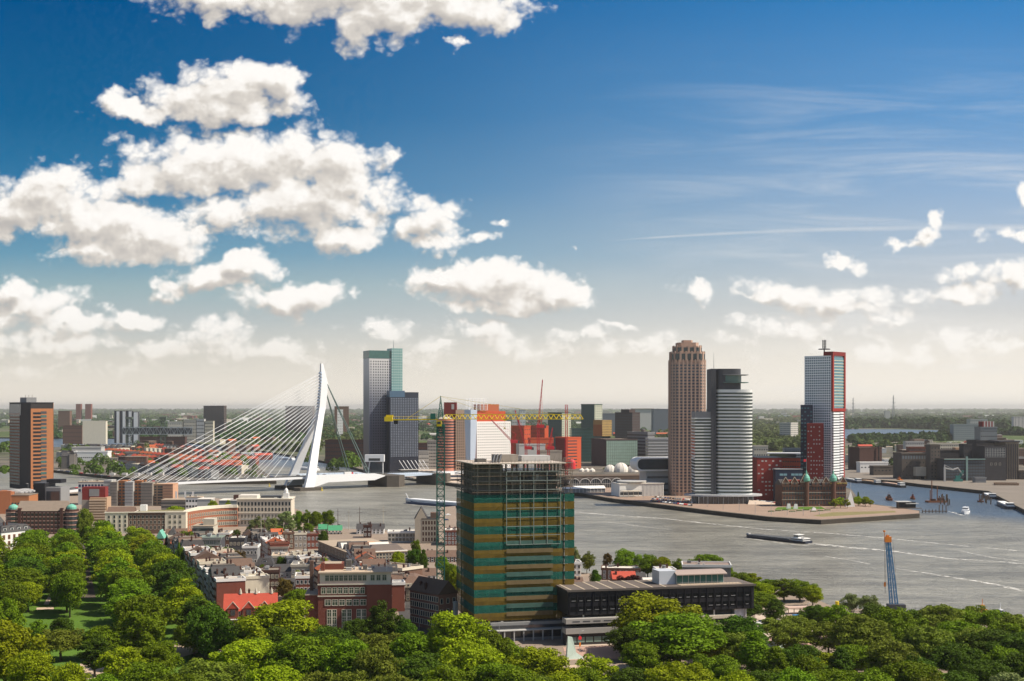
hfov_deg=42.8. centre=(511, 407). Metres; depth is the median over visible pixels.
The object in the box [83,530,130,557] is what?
tree
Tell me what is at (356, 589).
window
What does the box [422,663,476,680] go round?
tree
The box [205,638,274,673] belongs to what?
tree
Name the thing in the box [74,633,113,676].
tree
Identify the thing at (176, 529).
terrace house
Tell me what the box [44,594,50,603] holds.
path
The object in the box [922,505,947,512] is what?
jetty
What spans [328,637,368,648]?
tree
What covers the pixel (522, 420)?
office tower
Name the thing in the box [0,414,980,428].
woodland
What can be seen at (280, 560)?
tree
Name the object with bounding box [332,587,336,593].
window
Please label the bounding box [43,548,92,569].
tree
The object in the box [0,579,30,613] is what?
tree
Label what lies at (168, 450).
distant block
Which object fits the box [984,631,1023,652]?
tree
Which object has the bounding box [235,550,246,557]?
tree
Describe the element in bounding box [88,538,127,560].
tree
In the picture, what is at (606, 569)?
house
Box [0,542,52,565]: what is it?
tree
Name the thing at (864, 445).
distant block
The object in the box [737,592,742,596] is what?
dark window
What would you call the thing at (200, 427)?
apartment block
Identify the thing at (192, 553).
terrace house
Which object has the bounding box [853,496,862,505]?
tree
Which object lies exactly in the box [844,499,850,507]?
tree
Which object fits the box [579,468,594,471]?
event tent
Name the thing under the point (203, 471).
island house
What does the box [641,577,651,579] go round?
house
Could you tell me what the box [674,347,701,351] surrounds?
crown window
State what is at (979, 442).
mill
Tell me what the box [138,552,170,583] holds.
tree
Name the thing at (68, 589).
tree
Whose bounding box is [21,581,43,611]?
tree
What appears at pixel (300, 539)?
terrace house
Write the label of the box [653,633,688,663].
tree
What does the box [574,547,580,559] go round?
tree
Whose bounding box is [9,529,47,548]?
tree
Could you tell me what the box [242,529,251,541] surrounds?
terrace house
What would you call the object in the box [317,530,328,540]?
tree
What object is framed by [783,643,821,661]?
tree
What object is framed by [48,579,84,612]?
tree
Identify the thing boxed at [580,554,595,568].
tree
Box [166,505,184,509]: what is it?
tree
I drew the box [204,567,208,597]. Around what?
terrace house
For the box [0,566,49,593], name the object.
tree
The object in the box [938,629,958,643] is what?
tree
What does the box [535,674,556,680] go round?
tree
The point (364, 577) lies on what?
top window
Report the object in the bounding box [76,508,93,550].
tree
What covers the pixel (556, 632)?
plinth window
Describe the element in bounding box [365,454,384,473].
control building
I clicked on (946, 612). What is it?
tree
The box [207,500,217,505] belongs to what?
tree
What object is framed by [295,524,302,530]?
tree
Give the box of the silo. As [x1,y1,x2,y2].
[988,440,1019,478]
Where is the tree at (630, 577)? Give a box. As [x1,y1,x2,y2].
[616,575,641,580]
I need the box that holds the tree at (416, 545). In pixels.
[410,539,420,549]
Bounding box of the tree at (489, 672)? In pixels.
[469,662,522,680]
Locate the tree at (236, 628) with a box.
[233,619,251,634]
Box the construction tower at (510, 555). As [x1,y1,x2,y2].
[455,454,574,640]
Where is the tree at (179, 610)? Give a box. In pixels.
[175,594,208,624]
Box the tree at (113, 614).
[111,594,146,622]
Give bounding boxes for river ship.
[406,494,456,506]
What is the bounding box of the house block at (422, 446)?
[419,443,426,449]
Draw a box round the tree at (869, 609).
[859,602,900,618]
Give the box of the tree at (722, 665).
[691,653,748,680]
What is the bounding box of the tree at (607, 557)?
[603,553,612,564]
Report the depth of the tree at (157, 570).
573.48 m
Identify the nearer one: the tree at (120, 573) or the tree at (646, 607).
the tree at (646, 607)
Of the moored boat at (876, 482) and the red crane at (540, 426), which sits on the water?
the moored boat at (876, 482)
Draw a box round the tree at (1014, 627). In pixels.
[988,619,1023,633]
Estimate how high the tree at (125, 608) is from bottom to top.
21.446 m
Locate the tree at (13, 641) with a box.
[0,618,52,680]
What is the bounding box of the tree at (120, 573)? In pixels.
[95,567,155,600]
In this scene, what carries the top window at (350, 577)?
in the office block at (342, 593)
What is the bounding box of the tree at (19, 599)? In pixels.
[0,581,31,607]
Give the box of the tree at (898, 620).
[871,606,929,637]
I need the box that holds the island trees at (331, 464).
[0,441,361,476]
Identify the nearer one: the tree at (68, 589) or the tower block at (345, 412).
the tree at (68, 589)
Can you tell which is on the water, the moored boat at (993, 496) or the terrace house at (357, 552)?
the moored boat at (993, 496)
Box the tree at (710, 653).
[693,634,729,659]
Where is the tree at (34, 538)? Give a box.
[10,532,52,549]
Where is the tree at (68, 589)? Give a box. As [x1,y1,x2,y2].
[53,570,87,617]
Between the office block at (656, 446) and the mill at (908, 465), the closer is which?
the mill at (908, 465)
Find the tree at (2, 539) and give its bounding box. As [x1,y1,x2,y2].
[0,535,8,547]
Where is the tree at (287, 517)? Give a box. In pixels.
[277,511,295,529]
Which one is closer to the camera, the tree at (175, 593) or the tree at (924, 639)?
the tree at (924, 639)
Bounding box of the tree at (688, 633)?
[628,611,729,661]
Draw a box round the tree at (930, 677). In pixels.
[917,672,945,680]
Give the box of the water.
[0,438,1023,615]
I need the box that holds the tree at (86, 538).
[81,526,122,544]
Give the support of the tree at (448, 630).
on the ground at (559, 645)
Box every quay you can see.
[556,474,918,518]
[845,467,1023,508]
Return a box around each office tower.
[363,340,429,472]
[436,402,465,471]
[464,398,510,467]
[511,416,519,424]
[519,409,525,424]
[615,409,639,437]
[684,369,774,503]
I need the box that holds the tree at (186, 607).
[175,595,229,651]
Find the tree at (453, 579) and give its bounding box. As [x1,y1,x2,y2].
[449,567,458,588]
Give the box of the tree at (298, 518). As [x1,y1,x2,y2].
[293,511,302,526]
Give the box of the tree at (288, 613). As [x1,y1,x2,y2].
[234,598,320,639]
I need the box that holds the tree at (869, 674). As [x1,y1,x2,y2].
[843,666,894,680]
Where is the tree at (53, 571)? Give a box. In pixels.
[47,553,85,579]
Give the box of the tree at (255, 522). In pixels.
[246,516,269,530]
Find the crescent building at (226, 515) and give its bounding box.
[186,504,237,531]
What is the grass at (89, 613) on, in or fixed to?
on the ground at (559, 645)
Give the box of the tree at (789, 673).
[769,666,819,680]
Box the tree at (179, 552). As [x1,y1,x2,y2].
[174,542,184,560]
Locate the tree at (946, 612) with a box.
[914,604,965,627]
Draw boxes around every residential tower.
[9,395,53,488]
[668,340,705,495]
[801,340,845,478]
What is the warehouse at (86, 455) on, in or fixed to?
on the ground at (4, 457)
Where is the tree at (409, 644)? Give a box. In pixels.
[389,631,442,657]
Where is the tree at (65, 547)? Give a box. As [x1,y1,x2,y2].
[48,541,79,557]
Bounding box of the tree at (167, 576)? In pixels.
[158,563,193,592]
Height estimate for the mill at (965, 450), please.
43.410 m
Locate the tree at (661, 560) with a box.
[652,557,671,565]
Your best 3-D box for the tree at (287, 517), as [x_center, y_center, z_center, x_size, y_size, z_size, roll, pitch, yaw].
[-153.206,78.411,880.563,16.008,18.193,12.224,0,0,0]
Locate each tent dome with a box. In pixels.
[604,464,614,471]
[614,462,627,471]
[628,466,637,471]
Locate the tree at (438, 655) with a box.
[402,652,443,660]
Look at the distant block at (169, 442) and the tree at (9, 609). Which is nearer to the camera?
the tree at (9, 609)
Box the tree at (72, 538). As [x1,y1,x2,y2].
[51,533,83,550]
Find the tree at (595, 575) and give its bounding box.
[589,569,601,581]
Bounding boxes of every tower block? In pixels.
[58,411,71,428]
[76,404,81,418]
[85,404,91,418]
[114,411,119,442]
[120,411,125,442]
[126,411,132,441]
[132,412,138,442]
[334,406,348,432]
[337,409,342,435]
[631,408,653,429]
[884,411,889,418]
[1012,417,1023,428]
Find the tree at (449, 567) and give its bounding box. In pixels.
[441,563,455,582]
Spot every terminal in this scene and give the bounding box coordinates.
[610,480,663,496]
[630,457,667,493]
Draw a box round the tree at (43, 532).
[33,529,48,540]
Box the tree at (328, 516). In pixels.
[321,510,336,524]
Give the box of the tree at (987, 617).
[976,609,1010,628]
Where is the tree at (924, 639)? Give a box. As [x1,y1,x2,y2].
[901,624,955,658]
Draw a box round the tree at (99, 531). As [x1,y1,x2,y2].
[93,524,121,539]
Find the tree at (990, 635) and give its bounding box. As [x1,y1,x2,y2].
[960,628,1011,656]
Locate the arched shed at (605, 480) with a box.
[556,474,638,487]
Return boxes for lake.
[845,429,937,437]
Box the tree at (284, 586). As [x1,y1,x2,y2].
[274,577,293,596]
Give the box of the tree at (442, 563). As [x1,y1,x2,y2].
[435,556,449,571]
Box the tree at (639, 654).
[619,640,660,669]
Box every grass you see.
[0,536,944,680]
[775,507,824,509]
[813,511,894,516]
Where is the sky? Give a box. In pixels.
[0,0,1023,409]
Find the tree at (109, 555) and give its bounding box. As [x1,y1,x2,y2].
[93,548,138,570]
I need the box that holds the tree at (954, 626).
[936,620,988,635]
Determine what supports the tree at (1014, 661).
on the ground at (559, 645)
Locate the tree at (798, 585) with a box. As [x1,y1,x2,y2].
[786,578,818,601]
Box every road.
[398,601,429,634]
[574,644,610,645]
[755,609,812,636]
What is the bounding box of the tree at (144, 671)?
[118,661,174,680]
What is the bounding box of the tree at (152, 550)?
[138,544,172,569]
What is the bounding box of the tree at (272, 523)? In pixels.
[262,516,277,528]
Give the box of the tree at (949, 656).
[928,641,984,671]
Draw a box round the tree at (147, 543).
[132,539,164,572]
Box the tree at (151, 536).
[128,533,157,544]
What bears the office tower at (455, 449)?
on the ground at (5, 434)
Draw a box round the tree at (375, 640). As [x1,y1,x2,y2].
[352,632,400,652]
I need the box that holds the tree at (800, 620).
[786,615,816,634]
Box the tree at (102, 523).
[83,520,117,534]
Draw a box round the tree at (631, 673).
[601,666,650,680]
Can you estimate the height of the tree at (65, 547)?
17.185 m
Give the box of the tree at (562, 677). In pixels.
[542,672,583,680]
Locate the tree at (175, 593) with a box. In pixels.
[163,577,211,614]
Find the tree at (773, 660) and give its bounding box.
[754,646,789,674]
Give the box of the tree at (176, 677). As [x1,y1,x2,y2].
[152,672,199,680]
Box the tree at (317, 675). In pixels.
[299,670,335,680]
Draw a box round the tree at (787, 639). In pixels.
[768,623,810,648]
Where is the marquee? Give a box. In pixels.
[562,485,604,492]
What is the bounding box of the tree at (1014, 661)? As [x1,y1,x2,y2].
[996,652,1023,677]
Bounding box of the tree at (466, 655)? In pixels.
[438,637,506,672]
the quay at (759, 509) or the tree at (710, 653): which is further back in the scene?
the quay at (759, 509)
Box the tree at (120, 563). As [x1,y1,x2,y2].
[95,556,141,590]
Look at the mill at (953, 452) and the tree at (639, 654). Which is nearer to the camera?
the tree at (639, 654)
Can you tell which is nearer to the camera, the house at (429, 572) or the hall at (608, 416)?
the house at (429, 572)
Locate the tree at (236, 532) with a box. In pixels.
[232,529,240,535]
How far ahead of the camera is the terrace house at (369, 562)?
641.32 m
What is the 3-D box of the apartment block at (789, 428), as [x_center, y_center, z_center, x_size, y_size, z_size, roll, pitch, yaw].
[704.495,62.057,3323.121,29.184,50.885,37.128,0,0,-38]
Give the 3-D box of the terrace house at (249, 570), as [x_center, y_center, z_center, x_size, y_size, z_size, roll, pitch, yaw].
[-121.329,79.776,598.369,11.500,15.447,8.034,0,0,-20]
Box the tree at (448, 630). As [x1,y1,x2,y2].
[426,610,493,652]
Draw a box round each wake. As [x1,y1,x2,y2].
[577,512,1015,550]
[814,543,1021,563]
[915,571,1021,590]
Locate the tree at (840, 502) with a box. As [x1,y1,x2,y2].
[836,497,845,507]
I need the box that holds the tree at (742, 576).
[732,572,752,582]
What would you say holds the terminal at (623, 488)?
on the ground at (559, 645)
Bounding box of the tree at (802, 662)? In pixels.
[791,654,825,673]
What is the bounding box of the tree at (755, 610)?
[747,604,764,615]
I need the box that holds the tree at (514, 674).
[493,667,543,680]
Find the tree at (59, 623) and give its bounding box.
[49,617,74,633]
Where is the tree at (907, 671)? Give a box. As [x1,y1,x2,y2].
[879,661,944,680]
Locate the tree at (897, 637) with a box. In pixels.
[889,631,902,641]
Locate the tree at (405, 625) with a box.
[388,618,417,639]
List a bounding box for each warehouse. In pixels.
[71,446,104,450]
[74,451,111,463]
[139,437,186,445]
[325,439,362,462]
[848,445,881,469]
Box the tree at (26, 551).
[3,547,46,568]
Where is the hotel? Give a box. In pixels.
[775,458,846,505]
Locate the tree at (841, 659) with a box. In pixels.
[829,647,856,671]
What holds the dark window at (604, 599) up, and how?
in the black office at (591, 609)
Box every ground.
[0,410,1023,523]
[0,447,275,484]
[0,490,985,675]
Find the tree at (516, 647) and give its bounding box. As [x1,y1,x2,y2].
[502,640,522,663]
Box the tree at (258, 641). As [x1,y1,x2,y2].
[244,637,273,674]
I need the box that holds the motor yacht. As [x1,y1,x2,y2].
[961,504,969,513]
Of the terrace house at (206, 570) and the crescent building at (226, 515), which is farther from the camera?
the crescent building at (226, 515)
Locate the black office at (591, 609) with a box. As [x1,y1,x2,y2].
[556,568,755,644]
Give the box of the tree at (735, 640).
[715,631,769,663]
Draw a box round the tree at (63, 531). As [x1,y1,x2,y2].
[50,528,81,544]
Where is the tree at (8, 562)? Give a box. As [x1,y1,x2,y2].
[4,555,48,576]
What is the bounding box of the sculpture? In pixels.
[565,636,583,659]
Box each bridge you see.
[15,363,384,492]
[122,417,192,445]
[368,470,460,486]
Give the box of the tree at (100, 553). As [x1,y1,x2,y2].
[92,549,108,574]
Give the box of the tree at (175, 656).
[148,639,184,667]
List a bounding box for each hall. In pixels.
[516,444,545,467]
[537,450,561,473]
[602,413,614,434]
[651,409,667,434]
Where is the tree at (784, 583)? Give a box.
[767,578,793,601]
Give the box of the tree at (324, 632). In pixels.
[307,624,356,639]
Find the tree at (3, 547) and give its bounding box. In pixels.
[0,541,9,554]
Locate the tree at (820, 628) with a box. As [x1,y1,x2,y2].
[802,621,839,653]
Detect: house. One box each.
[156,529,166,545]
[158,464,167,474]
[165,528,187,533]
[166,527,175,540]
[168,532,185,547]
[171,532,184,551]
[176,532,197,549]
[177,537,201,548]
[180,534,204,547]
[183,544,209,554]
[185,546,205,560]
[188,465,197,476]
[188,548,216,566]
[193,550,218,582]
[195,558,218,587]
[197,530,215,536]
[197,556,225,587]
[198,466,204,477]
[199,561,215,591]
[201,466,208,477]
[202,560,219,595]
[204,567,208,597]
[206,573,207,599]
[208,467,218,477]
[208,559,234,600]
[210,546,234,554]
[210,566,240,601]
[211,572,240,603]
[214,573,245,610]
[218,462,224,472]
[218,528,232,546]
[218,549,239,556]
[222,462,227,472]
[223,554,243,559]
[223,587,277,623]
[228,535,247,552]
[228,558,251,562]
[234,562,254,566]
[238,463,248,473]
[239,565,260,571]
[240,566,255,573]
[241,571,269,592]
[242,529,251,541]
[242,542,260,565]
[250,525,266,530]
[251,456,258,465]
[251,529,268,541]
[256,553,274,566]
[258,532,278,542]
[259,565,280,595]
[260,534,281,553]
[262,536,284,555]
[265,537,281,555]
[267,539,289,555]
[270,528,282,537]
[270,544,289,554]
[271,552,290,563]
[274,564,290,577]
[283,528,294,549]
[284,576,295,588]
[286,551,317,563]
[290,558,309,577]
[291,548,313,554]
[294,529,306,548]
[295,570,309,589]
[297,552,321,560]
[305,529,318,548]
[307,553,329,563]
[314,557,330,563]
[314,564,320,588]
[318,523,326,531]
[328,524,342,533]
[347,541,366,558]
[348,542,368,558]
[349,541,369,558]
[351,546,368,558]
[353,548,375,566]
[355,551,374,566]
[356,523,384,533]
[356,553,377,566]
[361,558,384,566]
[363,521,371,537]
[371,564,397,570]
[387,527,414,541]
[391,574,402,579]
[392,579,404,611]
[414,505,438,543]
[422,568,435,578]
[425,549,457,561]
[445,525,456,545]
[566,557,581,575]
[574,576,583,581]
[601,563,640,579]
[609,570,635,579]
[635,571,645,578]
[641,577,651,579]
[653,563,676,569]
[681,558,731,576]
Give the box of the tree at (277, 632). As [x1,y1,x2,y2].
[257,626,301,642]
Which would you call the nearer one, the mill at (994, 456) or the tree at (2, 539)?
the tree at (2, 539)
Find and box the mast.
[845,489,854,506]
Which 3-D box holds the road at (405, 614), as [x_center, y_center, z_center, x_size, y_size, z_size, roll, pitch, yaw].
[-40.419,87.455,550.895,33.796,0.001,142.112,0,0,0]
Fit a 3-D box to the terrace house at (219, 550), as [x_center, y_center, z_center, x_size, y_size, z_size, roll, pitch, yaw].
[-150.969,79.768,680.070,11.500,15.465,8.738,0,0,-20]
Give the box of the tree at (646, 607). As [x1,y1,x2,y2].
[608,591,702,629]
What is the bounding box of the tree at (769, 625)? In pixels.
[758,615,797,646]
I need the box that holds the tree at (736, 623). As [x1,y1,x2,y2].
[711,614,770,644]
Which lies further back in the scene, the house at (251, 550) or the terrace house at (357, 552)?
the house at (251, 550)
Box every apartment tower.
[548,412,570,446]
[581,404,602,437]
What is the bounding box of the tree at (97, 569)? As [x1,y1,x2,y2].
[88,557,142,590]
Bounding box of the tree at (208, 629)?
[185,601,237,660]
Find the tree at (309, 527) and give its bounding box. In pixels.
[303,523,314,531]
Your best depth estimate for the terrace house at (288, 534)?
807.47 m
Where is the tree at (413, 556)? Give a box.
[405,549,420,563]
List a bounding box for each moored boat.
[279,457,294,459]
[845,478,862,482]
[862,480,880,484]
[881,482,905,487]
[885,494,892,500]
[984,493,996,498]
[996,501,1015,509]
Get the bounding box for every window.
[89,489,98,495]
[286,420,310,430]
[321,549,346,561]
[321,587,325,593]
[325,600,330,605]
[327,587,331,593]
[327,609,331,616]
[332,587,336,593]
[332,599,337,605]
[332,609,336,616]
[333,617,336,624]
[334,575,338,580]
[338,587,342,593]
[339,599,344,605]
[342,609,346,616]
[343,587,347,593]
[346,599,351,605]
[347,609,351,615]
[348,575,352,580]
[349,587,353,593]
[353,599,358,605]
[354,587,358,593]
[360,587,364,593]
[360,599,365,605]
[361,609,365,616]
[362,575,366,580]
[369,458,379,460]
[370,575,374,580]
[373,390,389,465]
[376,575,380,580]
[382,575,386,580]
[391,408,417,456]
[492,623,562,628]
[497,436,509,465]
[497,629,562,637]
[570,598,575,602]
[570,607,575,611]
[578,597,583,602]
[578,606,583,611]
[586,636,592,641]
[594,636,600,641]
[602,596,607,601]
[609,596,614,600]
[609,605,614,610]
[638,459,667,469]
[672,354,704,360]
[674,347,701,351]
[685,593,690,598]
[715,592,720,597]
[715,601,720,606]
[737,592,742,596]
[737,601,742,605]
[805,377,829,426]
[824,428,830,477]
[946,470,984,477]
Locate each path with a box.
[36,607,53,609]
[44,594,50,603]
[80,543,95,597]
[80,642,197,678]
[563,633,827,659]
[563,663,633,667]
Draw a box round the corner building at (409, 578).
[399,570,426,600]
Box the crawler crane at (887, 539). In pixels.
[883,530,905,611]
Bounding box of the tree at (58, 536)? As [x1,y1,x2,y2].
[49,532,79,546]
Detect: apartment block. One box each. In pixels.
[63,425,82,443]
[78,480,103,504]
[82,421,107,444]
[82,486,110,520]
[103,473,177,505]
[168,421,183,436]
[184,420,195,441]
[196,419,205,441]
[200,533,225,546]
[205,421,214,441]
[752,445,767,455]
[752,456,781,499]
[767,452,800,467]
[773,468,802,500]
[779,422,797,435]
[903,441,923,448]
[906,447,924,451]
[927,443,966,448]
[950,424,977,440]
[966,419,987,423]
[1018,470,1023,478]
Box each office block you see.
[0,488,37,513]
[5,501,78,533]
[33,478,69,502]
[161,498,185,509]
[185,495,203,509]
[192,518,217,533]
[197,498,214,506]
[218,495,238,504]
[236,488,294,525]
[305,555,392,633]
[419,450,428,468]
[427,440,435,468]
[511,425,530,465]
[528,437,553,449]
[530,425,548,437]
[555,437,580,468]
[569,428,593,461]
[591,438,637,465]
[593,420,611,437]
[627,431,654,456]
[645,437,667,456]
[782,448,800,456]
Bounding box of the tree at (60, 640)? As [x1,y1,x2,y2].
[37,628,84,660]
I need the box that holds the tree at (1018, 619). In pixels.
[997,613,1023,630]
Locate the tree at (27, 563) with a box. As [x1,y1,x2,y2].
[8,557,49,583]
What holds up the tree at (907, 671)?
on the ground at (559, 645)
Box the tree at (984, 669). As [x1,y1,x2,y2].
[956,659,1014,680]
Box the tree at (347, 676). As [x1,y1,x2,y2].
[316,670,367,680]
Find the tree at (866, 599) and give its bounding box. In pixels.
[857,595,883,606]
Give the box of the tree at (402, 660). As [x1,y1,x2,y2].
[393,657,410,665]
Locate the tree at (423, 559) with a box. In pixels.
[419,549,428,567]
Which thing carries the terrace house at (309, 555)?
on the ground at (559, 645)
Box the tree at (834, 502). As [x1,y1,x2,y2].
[829,499,838,506]
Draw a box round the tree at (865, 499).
[860,496,869,505]
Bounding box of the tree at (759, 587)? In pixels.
[753,582,774,593]
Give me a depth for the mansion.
752.49 m
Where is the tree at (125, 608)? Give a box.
[111,594,178,640]
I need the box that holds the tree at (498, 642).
[476,629,515,663]
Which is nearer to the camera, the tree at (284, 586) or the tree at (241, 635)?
the tree at (241, 635)
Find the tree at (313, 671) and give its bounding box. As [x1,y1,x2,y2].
[290,665,324,675]
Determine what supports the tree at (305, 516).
on the ground at (559, 645)
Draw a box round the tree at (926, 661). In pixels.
[887,655,937,668]
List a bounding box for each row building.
[358,559,423,574]
[409,576,457,629]
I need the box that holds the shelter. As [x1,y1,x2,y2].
[785,605,822,614]
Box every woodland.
[0,408,1023,419]
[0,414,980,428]
[54,416,647,440]
[303,417,800,450]
[845,412,1023,435]
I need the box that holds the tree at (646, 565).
[637,554,656,576]
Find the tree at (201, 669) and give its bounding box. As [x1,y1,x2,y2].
[175,657,248,680]
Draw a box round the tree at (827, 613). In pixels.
[816,604,854,623]
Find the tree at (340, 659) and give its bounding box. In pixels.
[316,639,370,674]
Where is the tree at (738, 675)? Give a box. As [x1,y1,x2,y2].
[709,668,755,680]
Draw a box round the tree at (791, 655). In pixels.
[781,646,828,668]
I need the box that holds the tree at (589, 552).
[584,551,595,570]
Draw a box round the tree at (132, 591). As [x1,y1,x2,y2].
[100,582,147,620]
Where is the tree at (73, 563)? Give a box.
[51,555,86,578]
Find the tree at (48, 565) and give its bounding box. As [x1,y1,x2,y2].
[45,554,89,574]
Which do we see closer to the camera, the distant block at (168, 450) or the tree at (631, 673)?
the tree at (631, 673)
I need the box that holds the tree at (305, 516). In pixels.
[301,509,311,525]
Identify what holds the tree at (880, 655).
on the ground at (559, 645)
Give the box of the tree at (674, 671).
[632,660,714,680]
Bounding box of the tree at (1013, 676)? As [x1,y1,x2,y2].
[989,671,1023,680]
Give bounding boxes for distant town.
[0,409,1001,423]
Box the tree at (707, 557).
[688,554,723,560]
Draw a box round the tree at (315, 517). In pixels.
[309,511,322,529]
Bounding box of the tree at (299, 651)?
[264,633,338,678]
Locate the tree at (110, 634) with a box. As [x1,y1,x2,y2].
[80,625,123,649]
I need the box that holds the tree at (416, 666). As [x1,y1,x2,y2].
[394,653,446,680]
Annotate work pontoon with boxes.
[925,480,946,502]
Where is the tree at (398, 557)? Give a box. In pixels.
[390,551,404,562]
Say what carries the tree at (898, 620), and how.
on the ground at (559, 645)
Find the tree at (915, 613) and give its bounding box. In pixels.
[906,608,932,625]
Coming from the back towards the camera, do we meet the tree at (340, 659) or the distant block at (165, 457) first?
the distant block at (165, 457)
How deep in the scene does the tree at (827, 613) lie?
487.41 m
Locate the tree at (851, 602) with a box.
[839,593,862,612]
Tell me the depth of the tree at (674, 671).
374.93 m
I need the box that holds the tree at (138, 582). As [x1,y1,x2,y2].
[106,577,152,603]
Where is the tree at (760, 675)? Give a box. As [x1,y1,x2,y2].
[746,668,781,680]
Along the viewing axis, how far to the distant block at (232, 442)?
3194.32 m
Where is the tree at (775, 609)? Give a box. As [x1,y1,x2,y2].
[761,599,787,619]
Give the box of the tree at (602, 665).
[566,653,618,678]
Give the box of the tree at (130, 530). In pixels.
[123,526,151,540]
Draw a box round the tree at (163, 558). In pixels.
[142,553,182,588]
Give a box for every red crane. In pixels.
[489,418,519,453]
[515,410,533,467]
[536,381,545,467]
[547,428,555,469]
[565,405,567,474]
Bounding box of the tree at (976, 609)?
[962,605,994,626]
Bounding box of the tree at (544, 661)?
[505,644,574,678]
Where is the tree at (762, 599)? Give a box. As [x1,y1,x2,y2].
[754,592,778,607]
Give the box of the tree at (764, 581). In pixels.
[755,579,779,591]
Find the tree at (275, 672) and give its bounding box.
[246,664,306,680]
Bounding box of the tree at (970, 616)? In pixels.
[938,608,981,624]
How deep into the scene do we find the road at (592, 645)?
480.78 m
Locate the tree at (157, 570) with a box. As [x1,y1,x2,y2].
[149,558,198,594]
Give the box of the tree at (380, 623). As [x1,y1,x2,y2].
[364,600,404,636]
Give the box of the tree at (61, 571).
[46,570,88,593]
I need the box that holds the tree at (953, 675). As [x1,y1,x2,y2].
[936,670,979,680]
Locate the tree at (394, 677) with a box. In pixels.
[368,673,416,680]
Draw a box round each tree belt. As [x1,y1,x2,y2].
[57,431,1023,464]
[846,430,952,442]
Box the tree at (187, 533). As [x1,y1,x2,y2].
[166,530,193,545]
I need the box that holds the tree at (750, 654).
[733,630,769,672]
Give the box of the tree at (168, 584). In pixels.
[154,573,202,606]
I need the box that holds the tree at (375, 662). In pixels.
[350,645,407,679]
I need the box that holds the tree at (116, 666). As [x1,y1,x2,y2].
[93,646,148,677]
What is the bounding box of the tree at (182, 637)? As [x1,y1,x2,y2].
[171,622,200,655]
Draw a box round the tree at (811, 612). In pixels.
[797,604,837,621]
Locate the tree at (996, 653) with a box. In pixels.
[981,645,1018,660]
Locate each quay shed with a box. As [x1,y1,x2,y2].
[856,461,888,472]
[869,465,892,474]
[972,477,986,482]
[994,482,1018,484]
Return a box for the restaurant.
[894,501,921,508]
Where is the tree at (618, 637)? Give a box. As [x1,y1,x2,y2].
[601,625,645,652]
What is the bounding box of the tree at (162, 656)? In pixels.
[137,644,175,673]
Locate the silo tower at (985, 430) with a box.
[974,421,997,439]
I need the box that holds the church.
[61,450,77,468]
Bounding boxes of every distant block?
[99,457,117,464]
[125,451,149,454]
[125,456,147,463]
[137,443,147,447]
[158,441,173,444]
[160,454,178,464]
[164,448,174,453]
[174,448,192,454]
[215,439,224,443]
[221,445,235,451]
[226,439,236,443]
[239,445,250,452]
[241,452,260,454]
[251,444,259,449]
[254,453,272,459]
[857,444,872,446]
[886,446,892,452]
[896,445,902,451]
[1019,449,1023,455]
[1019,456,1023,464]
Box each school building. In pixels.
[104,504,187,533]
[317,538,407,562]
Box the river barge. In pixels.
[746,530,812,543]
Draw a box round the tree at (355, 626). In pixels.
[341,618,372,637]
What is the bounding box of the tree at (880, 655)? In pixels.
[864,638,926,669]
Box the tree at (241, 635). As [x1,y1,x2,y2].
[217,631,249,650]
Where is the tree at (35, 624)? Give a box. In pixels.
[28,619,47,636]
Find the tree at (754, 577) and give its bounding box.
[746,573,761,581]
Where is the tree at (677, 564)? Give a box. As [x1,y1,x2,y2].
[672,558,681,569]
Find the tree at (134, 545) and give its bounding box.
[128,534,156,563]
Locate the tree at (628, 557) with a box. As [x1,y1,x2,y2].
[612,548,641,565]
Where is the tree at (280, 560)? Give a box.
[276,556,286,563]
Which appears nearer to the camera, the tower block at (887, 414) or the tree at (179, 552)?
the tree at (179, 552)
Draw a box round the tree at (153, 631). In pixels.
[118,603,166,647]
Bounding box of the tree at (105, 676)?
[89,672,122,680]
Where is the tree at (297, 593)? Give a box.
[281,588,306,604]
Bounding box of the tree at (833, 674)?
[805,667,858,680]
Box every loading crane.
[944,465,962,481]
[953,470,963,481]
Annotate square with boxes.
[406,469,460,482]
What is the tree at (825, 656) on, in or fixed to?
on the ground at (559, 645)
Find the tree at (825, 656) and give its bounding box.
[817,650,842,668]
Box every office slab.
[204,406,226,433]
[285,406,314,433]
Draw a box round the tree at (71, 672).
[50,661,92,680]
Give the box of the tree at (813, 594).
[801,585,823,604]
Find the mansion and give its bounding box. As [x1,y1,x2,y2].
[0,521,32,556]
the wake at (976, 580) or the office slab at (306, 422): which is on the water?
the wake at (976, 580)
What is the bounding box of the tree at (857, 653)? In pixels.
[832,644,869,670]
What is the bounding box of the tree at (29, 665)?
[5,649,55,680]
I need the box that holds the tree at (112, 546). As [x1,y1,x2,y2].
[89,542,131,564]
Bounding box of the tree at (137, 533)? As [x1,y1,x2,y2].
[125,531,154,544]
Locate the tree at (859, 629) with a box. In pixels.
[822,614,894,647]
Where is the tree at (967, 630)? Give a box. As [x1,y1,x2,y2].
[952,626,994,659]
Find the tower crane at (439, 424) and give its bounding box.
[384,396,582,579]
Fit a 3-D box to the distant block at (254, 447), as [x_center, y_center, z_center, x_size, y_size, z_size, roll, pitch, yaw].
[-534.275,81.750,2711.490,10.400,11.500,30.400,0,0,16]
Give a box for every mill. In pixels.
[893,452,925,478]
[925,444,940,479]
[936,456,984,480]
[940,447,958,457]
[959,444,972,457]
[966,440,994,457]
[975,445,1005,480]
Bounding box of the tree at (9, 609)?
[0,597,26,627]
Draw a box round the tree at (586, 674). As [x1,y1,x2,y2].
[568,666,608,680]

